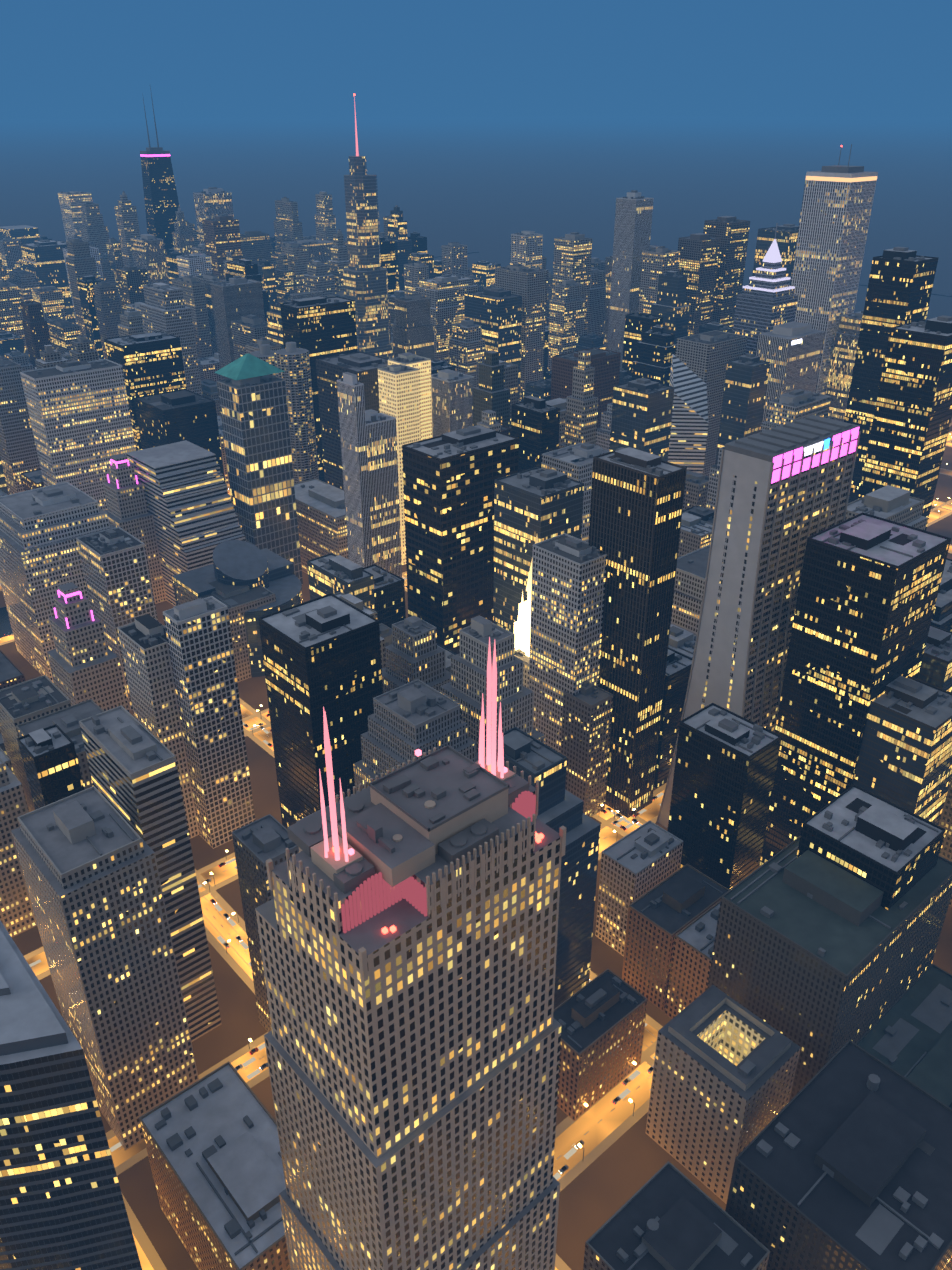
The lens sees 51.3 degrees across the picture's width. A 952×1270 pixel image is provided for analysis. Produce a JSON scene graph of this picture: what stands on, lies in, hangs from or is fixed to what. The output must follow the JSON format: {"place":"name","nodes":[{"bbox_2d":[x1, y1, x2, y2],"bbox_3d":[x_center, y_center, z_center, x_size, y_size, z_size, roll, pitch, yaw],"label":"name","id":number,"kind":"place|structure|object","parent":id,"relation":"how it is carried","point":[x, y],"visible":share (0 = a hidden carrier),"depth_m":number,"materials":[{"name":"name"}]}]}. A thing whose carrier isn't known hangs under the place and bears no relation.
{"place":"outdoors","nodes":[
{"label":"outdoors","id":0,"kind":"place"},
{"bbox_2d":[0,757,36,936],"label":"building","id":1,"kind":"structure","parent":0,"point":[17,916],"depth_m":543.01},
{"bbox_2d":[0,357,40,494],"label":"building","id":2,"kind":"structure","parent":0,"point":[18,454],"depth_m":1100.16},
{"bbox_2d":[0,675,70,811],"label":"building","id":3,"kind":"structure","parent":0,"point":[31,699],"depth_m":589.44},
{"bbox_2d":[20,300,51,369],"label":"building","id":4,"kind":"structure","parent":0,"point":[36,330],"depth_m":1457.05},
{"bbox_2d":[19,240,75,323],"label":"building","id":5,"kind":"structure","parent":0,"point":[43,261],"depth_m":1858.48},
{"bbox_2d":[0,482,115,682],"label":"building","id":6,"kind":"structure","parent":0,"point":[42,529],"depth_m":779.69,"materials":[{"name":"concrete"}]},
{"bbox_2d":[16,699,104,789],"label":"building","id":7,"kind":"structure","parent":0,"point":[66,720],"depth_m":551.35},
{"bbox_2d":[20,359,135,509],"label":"building","id":8,"kind":"structure","parent":0,"point":[80,419],"depth_m":987.52,"materials":[{"name":"concrete"}]},
{"bbox_2d":[65,238,97,336],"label":"building","id":9,"kind":"structure","parent":0,"point":[80,261],"depth_m":1723.76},
{"bbox_2d":[77,275,103,358],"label":"building","id":10,"kind":"structure","parent":0,"point":[85,284],"depth_m":1716.80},
{"bbox_2d":[93,281,121,358],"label":"building","id":11,"kind":"structure","parent":0,"point":[107,305],"depth_m":1675.57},
{"bbox_2d":[130,234,168,283],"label":"building","id":12,"kind":"structure","parent":0,"point":[148,252],"depth_m":1772.60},
{"bbox_2d":[140,282,201,394],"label":"building","id":13,"kind":"structure","parent":0,"point":[164,308],"depth_m":1266.90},
{"bbox_2d":[134,389,224,483],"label":"building","id":14,"kind":"structure","parent":0,"point":[169,417],"depth_m":1078.12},
{"bbox_2d":[171,275,212,357],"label":"building","id":15,"kind":"structure","parent":0,"point":[194,293],"depth_m":1500.49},
{"bbox_2d":[210,276,264,379],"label":"building","id":16,"kind":"structure","parent":0,"point":[234,298],"depth_m":1415.20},
{"bbox_2d":[294,478,347,573],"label":"building","id":17,"kind":"structure","parent":0,"point":[321,516],"depth_m":960.87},
{"bbox_2d":[307,553,374,610],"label":"building","id":18,"kind":"structure","parent":0,"point":[332,573],"depth_m":702.13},
{"bbox_2d":[362,564,405,628],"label":"building","id":19,"kind":"structure","parent":0,"point":[389,593],"depth_m":730.55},
{"bbox_2d":[387,205,411,290],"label":"building","id":20,"kind":"structure","parent":0,"point":[397,227],"depth_m":1689.58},
{"bbox_2d":[393,293,433,360],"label":"building","id":21,"kind":"structure","parent":0,"point":[413,330],"depth_m":1278.02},
{"bbox_2d":[415,274,477,361],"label":"building","id":22,"kind":"structure","parent":0,"point":[446,293],"depth_m":1416.94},
{"bbox_2d":[449,318,484,387],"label":"building","id":23,"kind":"structure","parent":0,"point":[466,347],"depth_m":1296.70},
{"bbox_2d":[0,116,951,321],"bbox_3d":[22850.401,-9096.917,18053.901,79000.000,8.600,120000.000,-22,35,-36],"label":"lake","id":24,"kind":"structure","parent":0,"point":[483,188],"depth_m":7691.83,"materials":[{"name":"blue liquid"}]},
{"bbox_2d":[0,426,951,1269],"bbox_3d":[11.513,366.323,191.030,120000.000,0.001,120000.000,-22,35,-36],"label":"ground","id":25,"kind":"structure","parent":0,"point":[610,1180],"depth_m":496.40,"materials":[{"name":"concrete"}]},
{"bbox_2d":[0,280,27,351],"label":"high-rise building","id":26,"kind":"structure","parent":25,"relation":"on","point":[11,316],"depth_m":1646.59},
{"bbox_2d":[17,724,83,809],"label":"building","id":27,"kind":"structure","parent":25,"relation":"on","point":[50,763],"depth_m":465.67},
{"bbox_2d":[0,920,141,1269],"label":"skyscraper","id":28,"kind":"structure","parent":25,"relation":"on","point":[62,1205],"depth_m":266.56,"materials":[{"name":"concrete"}]},
{"bbox_2d":[47,582,128,711],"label":"skyscraper","id":29,"kind":"structure","parent":25,"relation":"on","point":[83,659],"depth_m":666.43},
{"bbox_2d":[11,786,198,1150],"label":"skyscraper","id":30,"kind":"structure","parent":25,"relation":"on","point":[88,862],"depth_m":408.92,"materials":[{"name":"concrete"}]},
{"bbox_2d":[76,527,157,710],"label":"skyscraper","id":31,"kind":"structure","parent":25,"relation":"on","point":[116,572],"depth_m":735.86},
{"bbox_2d":[114,191,140,266],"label":"skyscraper","id":32,"kind":"structure","parent":25,"relation":"on","point":[127,219],"depth_m":1882.50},
{"bbox_2d":[103,454,166,603],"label":"skyscraper","id":33,"kind":"structure","parent":25,"relation":"on","point":[126,500],"depth_m":895.66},
{"bbox_2d":[104,331,186,450],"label":"building","id":34,"kind":"structure","parent":25,"relation":"on","point":[151,363],"depth_m":1150.01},
{"bbox_2d":[79,705,220,1041],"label":"banded slab","id":35,"kind":"structure","parent":25,"relation":"on","point":[132,763],"depth_m":447.36,"materials":[{"name":"concrete"}]},
{"bbox_2d":[117,614,198,838],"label":"skyscraper","id":36,"kind":"structure","parent":25,"relation":"on","point":[147,663],"depth_m":588.97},
{"bbox_2d":[140,87,178,255],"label":"skyscraper","id":37,"kind":"structure","parent":25,"relation":"on","point":[161,198],"depth_m":2002.05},
{"bbox_2d":[127,440,245,605],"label":"skyscraper","id":38,"kind":"structure","parent":25,"relation":"on","point":[190,506],"depth_m":891.46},
{"bbox_2d":[163,596,254,848],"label":"skyscraper","id":39,"kind":"structure","parent":25,"relation":"on","point":[199,640],"depth_m":591.66,"materials":[{"name":"concrete"}]},
{"bbox_2d":[193,187,233,243],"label":"skyscraper","id":40,"kind":"structure","parent":25,"relation":"on","point":[211,202],"depth_m":1904.67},
{"bbox_2d":[139,1061,289,1269],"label":"building","id":41,"kind":"structure","parent":25,"relation":"on","point":[211,1140],"depth_m":379.17,"materials":[{"name":"concrete"}]},
{"bbox_2d":[202,214,242,279],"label":"skyscraper","id":42,"kind":"structure","parent":25,"relation":"on","point":[221,232],"depth_m":1753.28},
{"bbox_2d":[175,580,275,682],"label":"skyscraper","id":43,"kind":"structure","parent":25,"relation":"on","point":[238,601],"depth_m":800.60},
{"bbox_2d":[172,540,302,676],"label":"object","id":44,"kind":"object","parent":25,"relation":"on","point":[240,563],"visible":0.35,"depth_m":818.17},
{"bbox_2d":[217,375,302,584],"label":"skyscraper","id":45,"kind":"structure","parent":25,"relation":"on","point":[255,423],"depth_m":901.24,"materials":[{"name":"glass"}]},
{"bbox_2d":[232,814,298,1031],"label":"building","id":46,"kind":"structure","parent":25,"relation":"on","point":[258,843],"depth_m":452.02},
{"bbox_2d":[274,342,318,483],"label":"skyscraper","id":47,"kind":"structure","parent":25,"relation":"on","point":[292,361],"depth_m":1063.77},
{"bbox_2d":[280,296,357,481],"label":"skyscraper","id":48,"kind":"structure","parent":25,"relation":"on","point":[318,327],"depth_m":1117.53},
{"bbox_2d":[259,593,382,828],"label":"skyscraper","id":49,"kind":"structure","parent":25,"relation":"on","point":[319,653],"depth_m":539.70,"materials":[{"name":"glass"}]},
{"bbox_2d":[316,351,387,490],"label":"skyscraper","id":50,"kind":"structure","parent":25,"relation":"on","point":[362,366],"depth_m":1001.13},
{"bbox_2d":[337,372,372,567],"bbox_3d":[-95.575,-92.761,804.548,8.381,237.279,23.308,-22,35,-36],"label":"skyscraper","id":51,"kind":"structure","parent":25,"relation":"on","point":[351,403],"depth_m":778.85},
{"bbox_2d":[343,94,393,358],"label":"skyscraper","id":52,"kind":"structure","parent":25,"relation":"on","point":[365,277],"depth_m":1196.43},
{"bbox_2d":[365,409,401,577],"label":"skyscraper","id":53,"kind":"structure","parent":25,"relation":"on","point":[381,435],"depth_m":828.56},
{"bbox_2d":[378,364,420,564],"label":"skyscraper","id":54,"kind":"structure","parent":25,"relation":"on","point":[399,394],"depth_m":951.71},
{"bbox_2d":[388,352,431,439],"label":"skyscraper","id":55,"kind":"structure","parent":25,"relation":"on","point":[422,364],"depth_m":987.69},
{"bbox_2d":[255,637,565,1269],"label":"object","id":56,"kind":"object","parent":25,"relation":"on","point":[407,919],"visible":1,"depth_m":242.49,"materials":[{"name":"concrete"}]},
{"bbox_2d":[353,679,475,791],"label":"stepped building","id":57,"kind":"structure","parent":25,"relation":"on","point":[406,721],"depth_m":504.33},
{"bbox_2d":[382,615,450,692],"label":"stepped building","id":58,"kind":"structure","parent":25,"relation":"on","point":[413,651],"depth_m":586.41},
{"bbox_2d":[431,369,473,437],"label":"office building","id":59,"kind":"structure","parent":25,"relation":"on","point":[452,398],"depth_m":1067.36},
{"bbox_2d":[402,425,518,653],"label":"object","id":60,"kind":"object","parent":25,"relation":"on","point":[449,478],"visible":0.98,"depth_m":731.31,"materials":[{"name":"glass"}]},
{"bbox_2d":[466,350,510,427],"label":"skyscraper","id":61,"kind":"structure","parent":25,"relation":"on","point":[491,392],"depth_m":990.37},
{"bbox_2d":[440,615,544,760],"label":"skyscraper","id":62,"kind":"structure","parent":25,"relation":"on","point":[465,688],"depth_m":545.49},
{"bbox_2d":[510,230,542,268],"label":"skyscraper","id":63,"kind":"structure","parent":25,"relation":"on","point":[526,248],"depth_m":1579.78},
{"bbox_2d":[493,467,583,632],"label":"skyscraper","id":64,"kind":"structure","parent":25,"relation":"on","point":[530,505],"depth_m":667.33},
{"bbox_2d":[485,727,600,1008],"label":"skyscraper","id":65,"kind":"structure","parent":25,"relation":"on","point":[544,765],"depth_m":451.42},
{"bbox_2d":[529,533,606,752],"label":"skyscraper","id":66,"kind":"structure","parent":25,"relation":"on","point":[568,586],"depth_m":611.92,"materials":[{"name":"concrete"}]},
{"bbox_2d":[552,232,591,334],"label":"skyscraper","id":67,"kind":"structure","parent":25,"relation":"on","point":[572,254],"depth_m":1488.86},
{"bbox_2d":[541,443,610,541],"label":"skyscraper","id":68,"kind":"structure","parent":25,"relation":"on","point":[575,462],"depth_m":772.67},
{"bbox_2d":[559,350,601,448],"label":"skyscraper","id":69,"kind":"structure","parent":25,"relation":"on","point":[581,413],"depth_m":894.39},
{"bbox_2d":[561,680,612,816],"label":"office building","id":70,"kind":"structure","parent":25,"relation":"on","point":[586,725],"depth_m":632.07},
{"bbox_2d":[553,969,647,1120],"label":"office building","id":71,"kind":"structure","parent":25,"relation":"on","point":[601,1018],"depth_m":457.29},
{"bbox_2d":[607,190,653,367],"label":"skyscraper","id":72,"kind":"structure","parent":25,"relation":"on","point":[633,222],"depth_m":1383.74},
{"bbox_2d":[588,447,686,817],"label":"skyscraper","id":73,"kind":"structure","parent":25,"relation":"on","point":[637,499],"depth_m":592.03,"materials":[{"name":"glass"}]},
{"bbox_2d":[595,820,682,956],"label":"building","id":74,"kind":"structure","parent":25,"relation":"on","point":[639,862],"depth_m":535.63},
{"bbox_2d":[610,378,674,461],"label":"office building","id":75,"kind":"structure","parent":25,"relation":"on","point":[642,408],"depth_m":885.41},
{"bbox_2d":[638,246,679,313],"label":"skyscraper","id":76,"kind":"structure","parent":25,"relation":"on","point":[656,263],"depth_m":1342.53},
{"bbox_2d":[622,864,728,1010],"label":"building","id":77,"kind":"structure","parent":25,"relation":"on","point":[662,914],"depth_m":509.62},
{"bbox_2d":[583,1161,769,1269],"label":"building","id":78,"kind":"structure","parent":25,"relation":"on","point":[668,1215],"depth_m":349.93,"materials":[{"name":"concrete"}]},
{"bbox_2d":[668,353,708,473],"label":"skyscraper","id":79,"kind":"structure","parent":25,"relation":"on","point":[688,434],"depth_m":1018.59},
{"bbox_2d":[665,900,720,1018],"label":"building","id":80,"kind":"structure","parent":25,"relation":"on","point":[693,946],"depth_m":489.72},
{"bbox_2d":[678,233,719,335],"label":"skyscraper","id":81,"kind":"structure","parent":25,"relation":"on","point":[698,260],"depth_m":1377.36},
{"bbox_2d":[646,985,800,1203],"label":"building","id":82,"kind":"structure","parent":25,"relation":"on","point":[712,1113],"depth_m":417.17,"materials":[{"name":"concrete"}]},
{"bbox_2d":[697,1010,764,1065],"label":"light well","id":83,"kind":"object","parent":82,"relation":"attached to","point":[730,1037],"visible":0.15,"depth_m":431.81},
{"bbox_2d":[667,703,781,889],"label":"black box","id":84,"kind":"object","parent":25,"relation":"on","point":[726,760],"visible":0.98,"depth_m":518.04,"materials":[{"name":"glass"}]},
{"bbox_2d":[703,216,749,326],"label":"skyscraper","id":85,"kind":"structure","parent":25,"relation":"on","point":[731,233],"depth_m":1405.56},
{"bbox_2d":[716,353,769,463],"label":"skyscraper","id":86,"kind":"structure","parent":25,"relation":"on","point":[746,380],"depth_m":988.33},
{"bbox_2d":[656,415,860,822],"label":"skyscraper","id":87,"kind":"structure","parent":25,"relation":"on","point":[812,458],"depth_m":544.63,"materials":[{"name":"concrete"}]},
{"bbox_2d":[732,223,797,354],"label":"skyscraper","id":88,"kind":"structure","parent":25,"relation":"on","point":[767,300],"depth_m":1139.90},
{"bbox_2d":[752,224,798,285],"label":"skyscraper","id":89,"kind":"structure","parent":25,"relation":"on","point":[786,236],"depth_m":1332.89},
{"bbox_2d":[755,321,824,421],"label":"skyscraper","id":90,"kind":"structure","parent":25,"relation":"on","point":[791,352],"depth_m":1090.75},
{"bbox_2d":[707,835,951,1108],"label":"building","id":91,"kind":"structure","parent":25,"relation":"on","point":[819,960],"depth_m":441.28,"materials":[{"name":"concrete"}]},
{"bbox_2d":[791,144,877,394],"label":"skyscraper","id":92,"kind":"structure","parent":25,"relation":"on","point":[836,208],"depth_m":1199.40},
{"bbox_2d":[725,1039,951,1269],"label":"dark block","id":93,"kind":"structure","parent":25,"relation":"on","point":[843,1159],"depth_m":354.11,"materials":[{"name":"concrete"}]},
{"bbox_2d":[760,512,950,865],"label":"skyscraper","id":94,"kind":"structure","parent":25,"relation":"on","point":[869,587],"depth_m":524.60,"materials":[{"name":"glass"}]},
{"bbox_2d":[797,784,945,909],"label":"office building","id":95,"kind":"structure","parent":25,"relation":"on","point":[890,850],"depth_m":450.62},
{"bbox_2d":[844,247,937,502],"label":"skyscraper","id":96,"kind":"structure","parent":25,"relation":"on","point":[900,285],"depth_m":886.74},
{"bbox_2d":[852,676,951,824],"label":"building","id":97,"kind":"structure","parent":25,"relation":"on","point":[904,761],"depth_m":519.21,"materials":[{"name":"glass"}]},
{"bbox_2d":[858,315,951,530],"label":"skyscraper","id":98,"kind":"structure","parent":25,"relation":"on","point":[910,428],"depth_m":781.50,"materials":[{"name":"glass"}]},
{"bbox_2d":[918,625,951,692],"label":"building","id":99,"kind":"structure","parent":25,"relation":"on","point":[936,667],"depth_m":554.53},
{"bbox_2d":[0,431,951,1269],"bbox_3d":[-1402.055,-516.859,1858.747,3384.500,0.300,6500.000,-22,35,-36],"label":"roads","id":100,"kind":"structure","parent":0,"point":[604,1123],"depth_m":490.87,"materials":[{"name":"asphalt"}]},
{"bbox_2d":[0,488,663,1179],"bbox_3d":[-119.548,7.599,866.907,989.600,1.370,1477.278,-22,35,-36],"label":"cars","id":101,"kind":"object","parent":100,"relation":"on","point":[566,1156],"visible":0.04,"depth_m":542.83,"materials":[{"name":"silver metal"}]},
{"bbox_2d":[0,0,951,118],"label":"sky","id":102,"kind":"structure","parent":0,"point":[60,59],"materials":[{"name":"blue"}]},
{"bbox_2d":[465,287,521,401],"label":"building","id":103,"kind":"structure","parent":0,"point":[496,313],"depth_m":1329.30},
{"bbox_2d":[495,263,546,400],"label":"building","id":104,"kind":"structure","parent":0,"point":[528,284],"depth_m":1357.74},
{"bbox_2d":[511,396,559,471],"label":"building","id":105,"kind":"structure","parent":0,"point":[535,423],"depth_m":899.48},
{"bbox_2d":[547,279,585,370],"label":"building","id":106,"kind":"structure","parent":0,"point":[567,311],"depth_m":1461.11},
{"bbox_2d":[551,347,620,427],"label":"building","id":107,"kind":"structure","parent":0,"point":[605,363],"depth_m":1105.29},
{"bbox_2d":[587,267,605,336],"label":"building","id":108,"kind":"structure","parent":0,"point":[597,298],"depth_m":1570.78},
{"bbox_2d":[622,312,662,374],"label":"building","id":109,"kind":"structure","parent":0,"point":[637,324],"depth_m":1237.48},
{"bbox_2d":[632,325,675,385],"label":"building","id":110,"kind":"structure","parent":0,"point":[656,347],"depth_m":1180.09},
{"bbox_2d":[650,271,689,344],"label":"building","id":111,"kind":"structure","parent":0,"point":[670,307],"depth_m":1248.05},
{"bbox_2d":[654,648,691,787],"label":"building","id":112,"kind":"structure","parent":0,"point":[678,668],"depth_m":661.91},
{"bbox_2d":[671,545,709,633],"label":"building","id":113,"kind":"structure","parent":0,"point":[691,568],"depth_m":731.18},
{"bbox_2d":[678,512,712,557],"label":"building","id":114,"kind":"structure","parent":0,"point":[695,532],"depth_m":870.03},
{"bbox_2d":[675,330,746,475],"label":"building","id":115,"kind":"structure","parent":0,"point":[705,357],"depth_m":1116.32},
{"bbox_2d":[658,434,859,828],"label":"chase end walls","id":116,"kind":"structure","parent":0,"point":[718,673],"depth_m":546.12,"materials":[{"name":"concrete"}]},
{"bbox_2d":[760,389,831,431],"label":"building","id":117,"kind":"structure","parent":0,"point":[792,406],"depth_m":930.16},
{"bbox_2d":[825,310,863,421],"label":"building","id":118,"kind":"structure","parent":0,"point":[846,339],"depth_m":1236.80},
{"bbox_2d":[845,485,927,529],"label":"building","id":119,"kind":"structure","parent":0,"point":[896,504],"depth_m":653.85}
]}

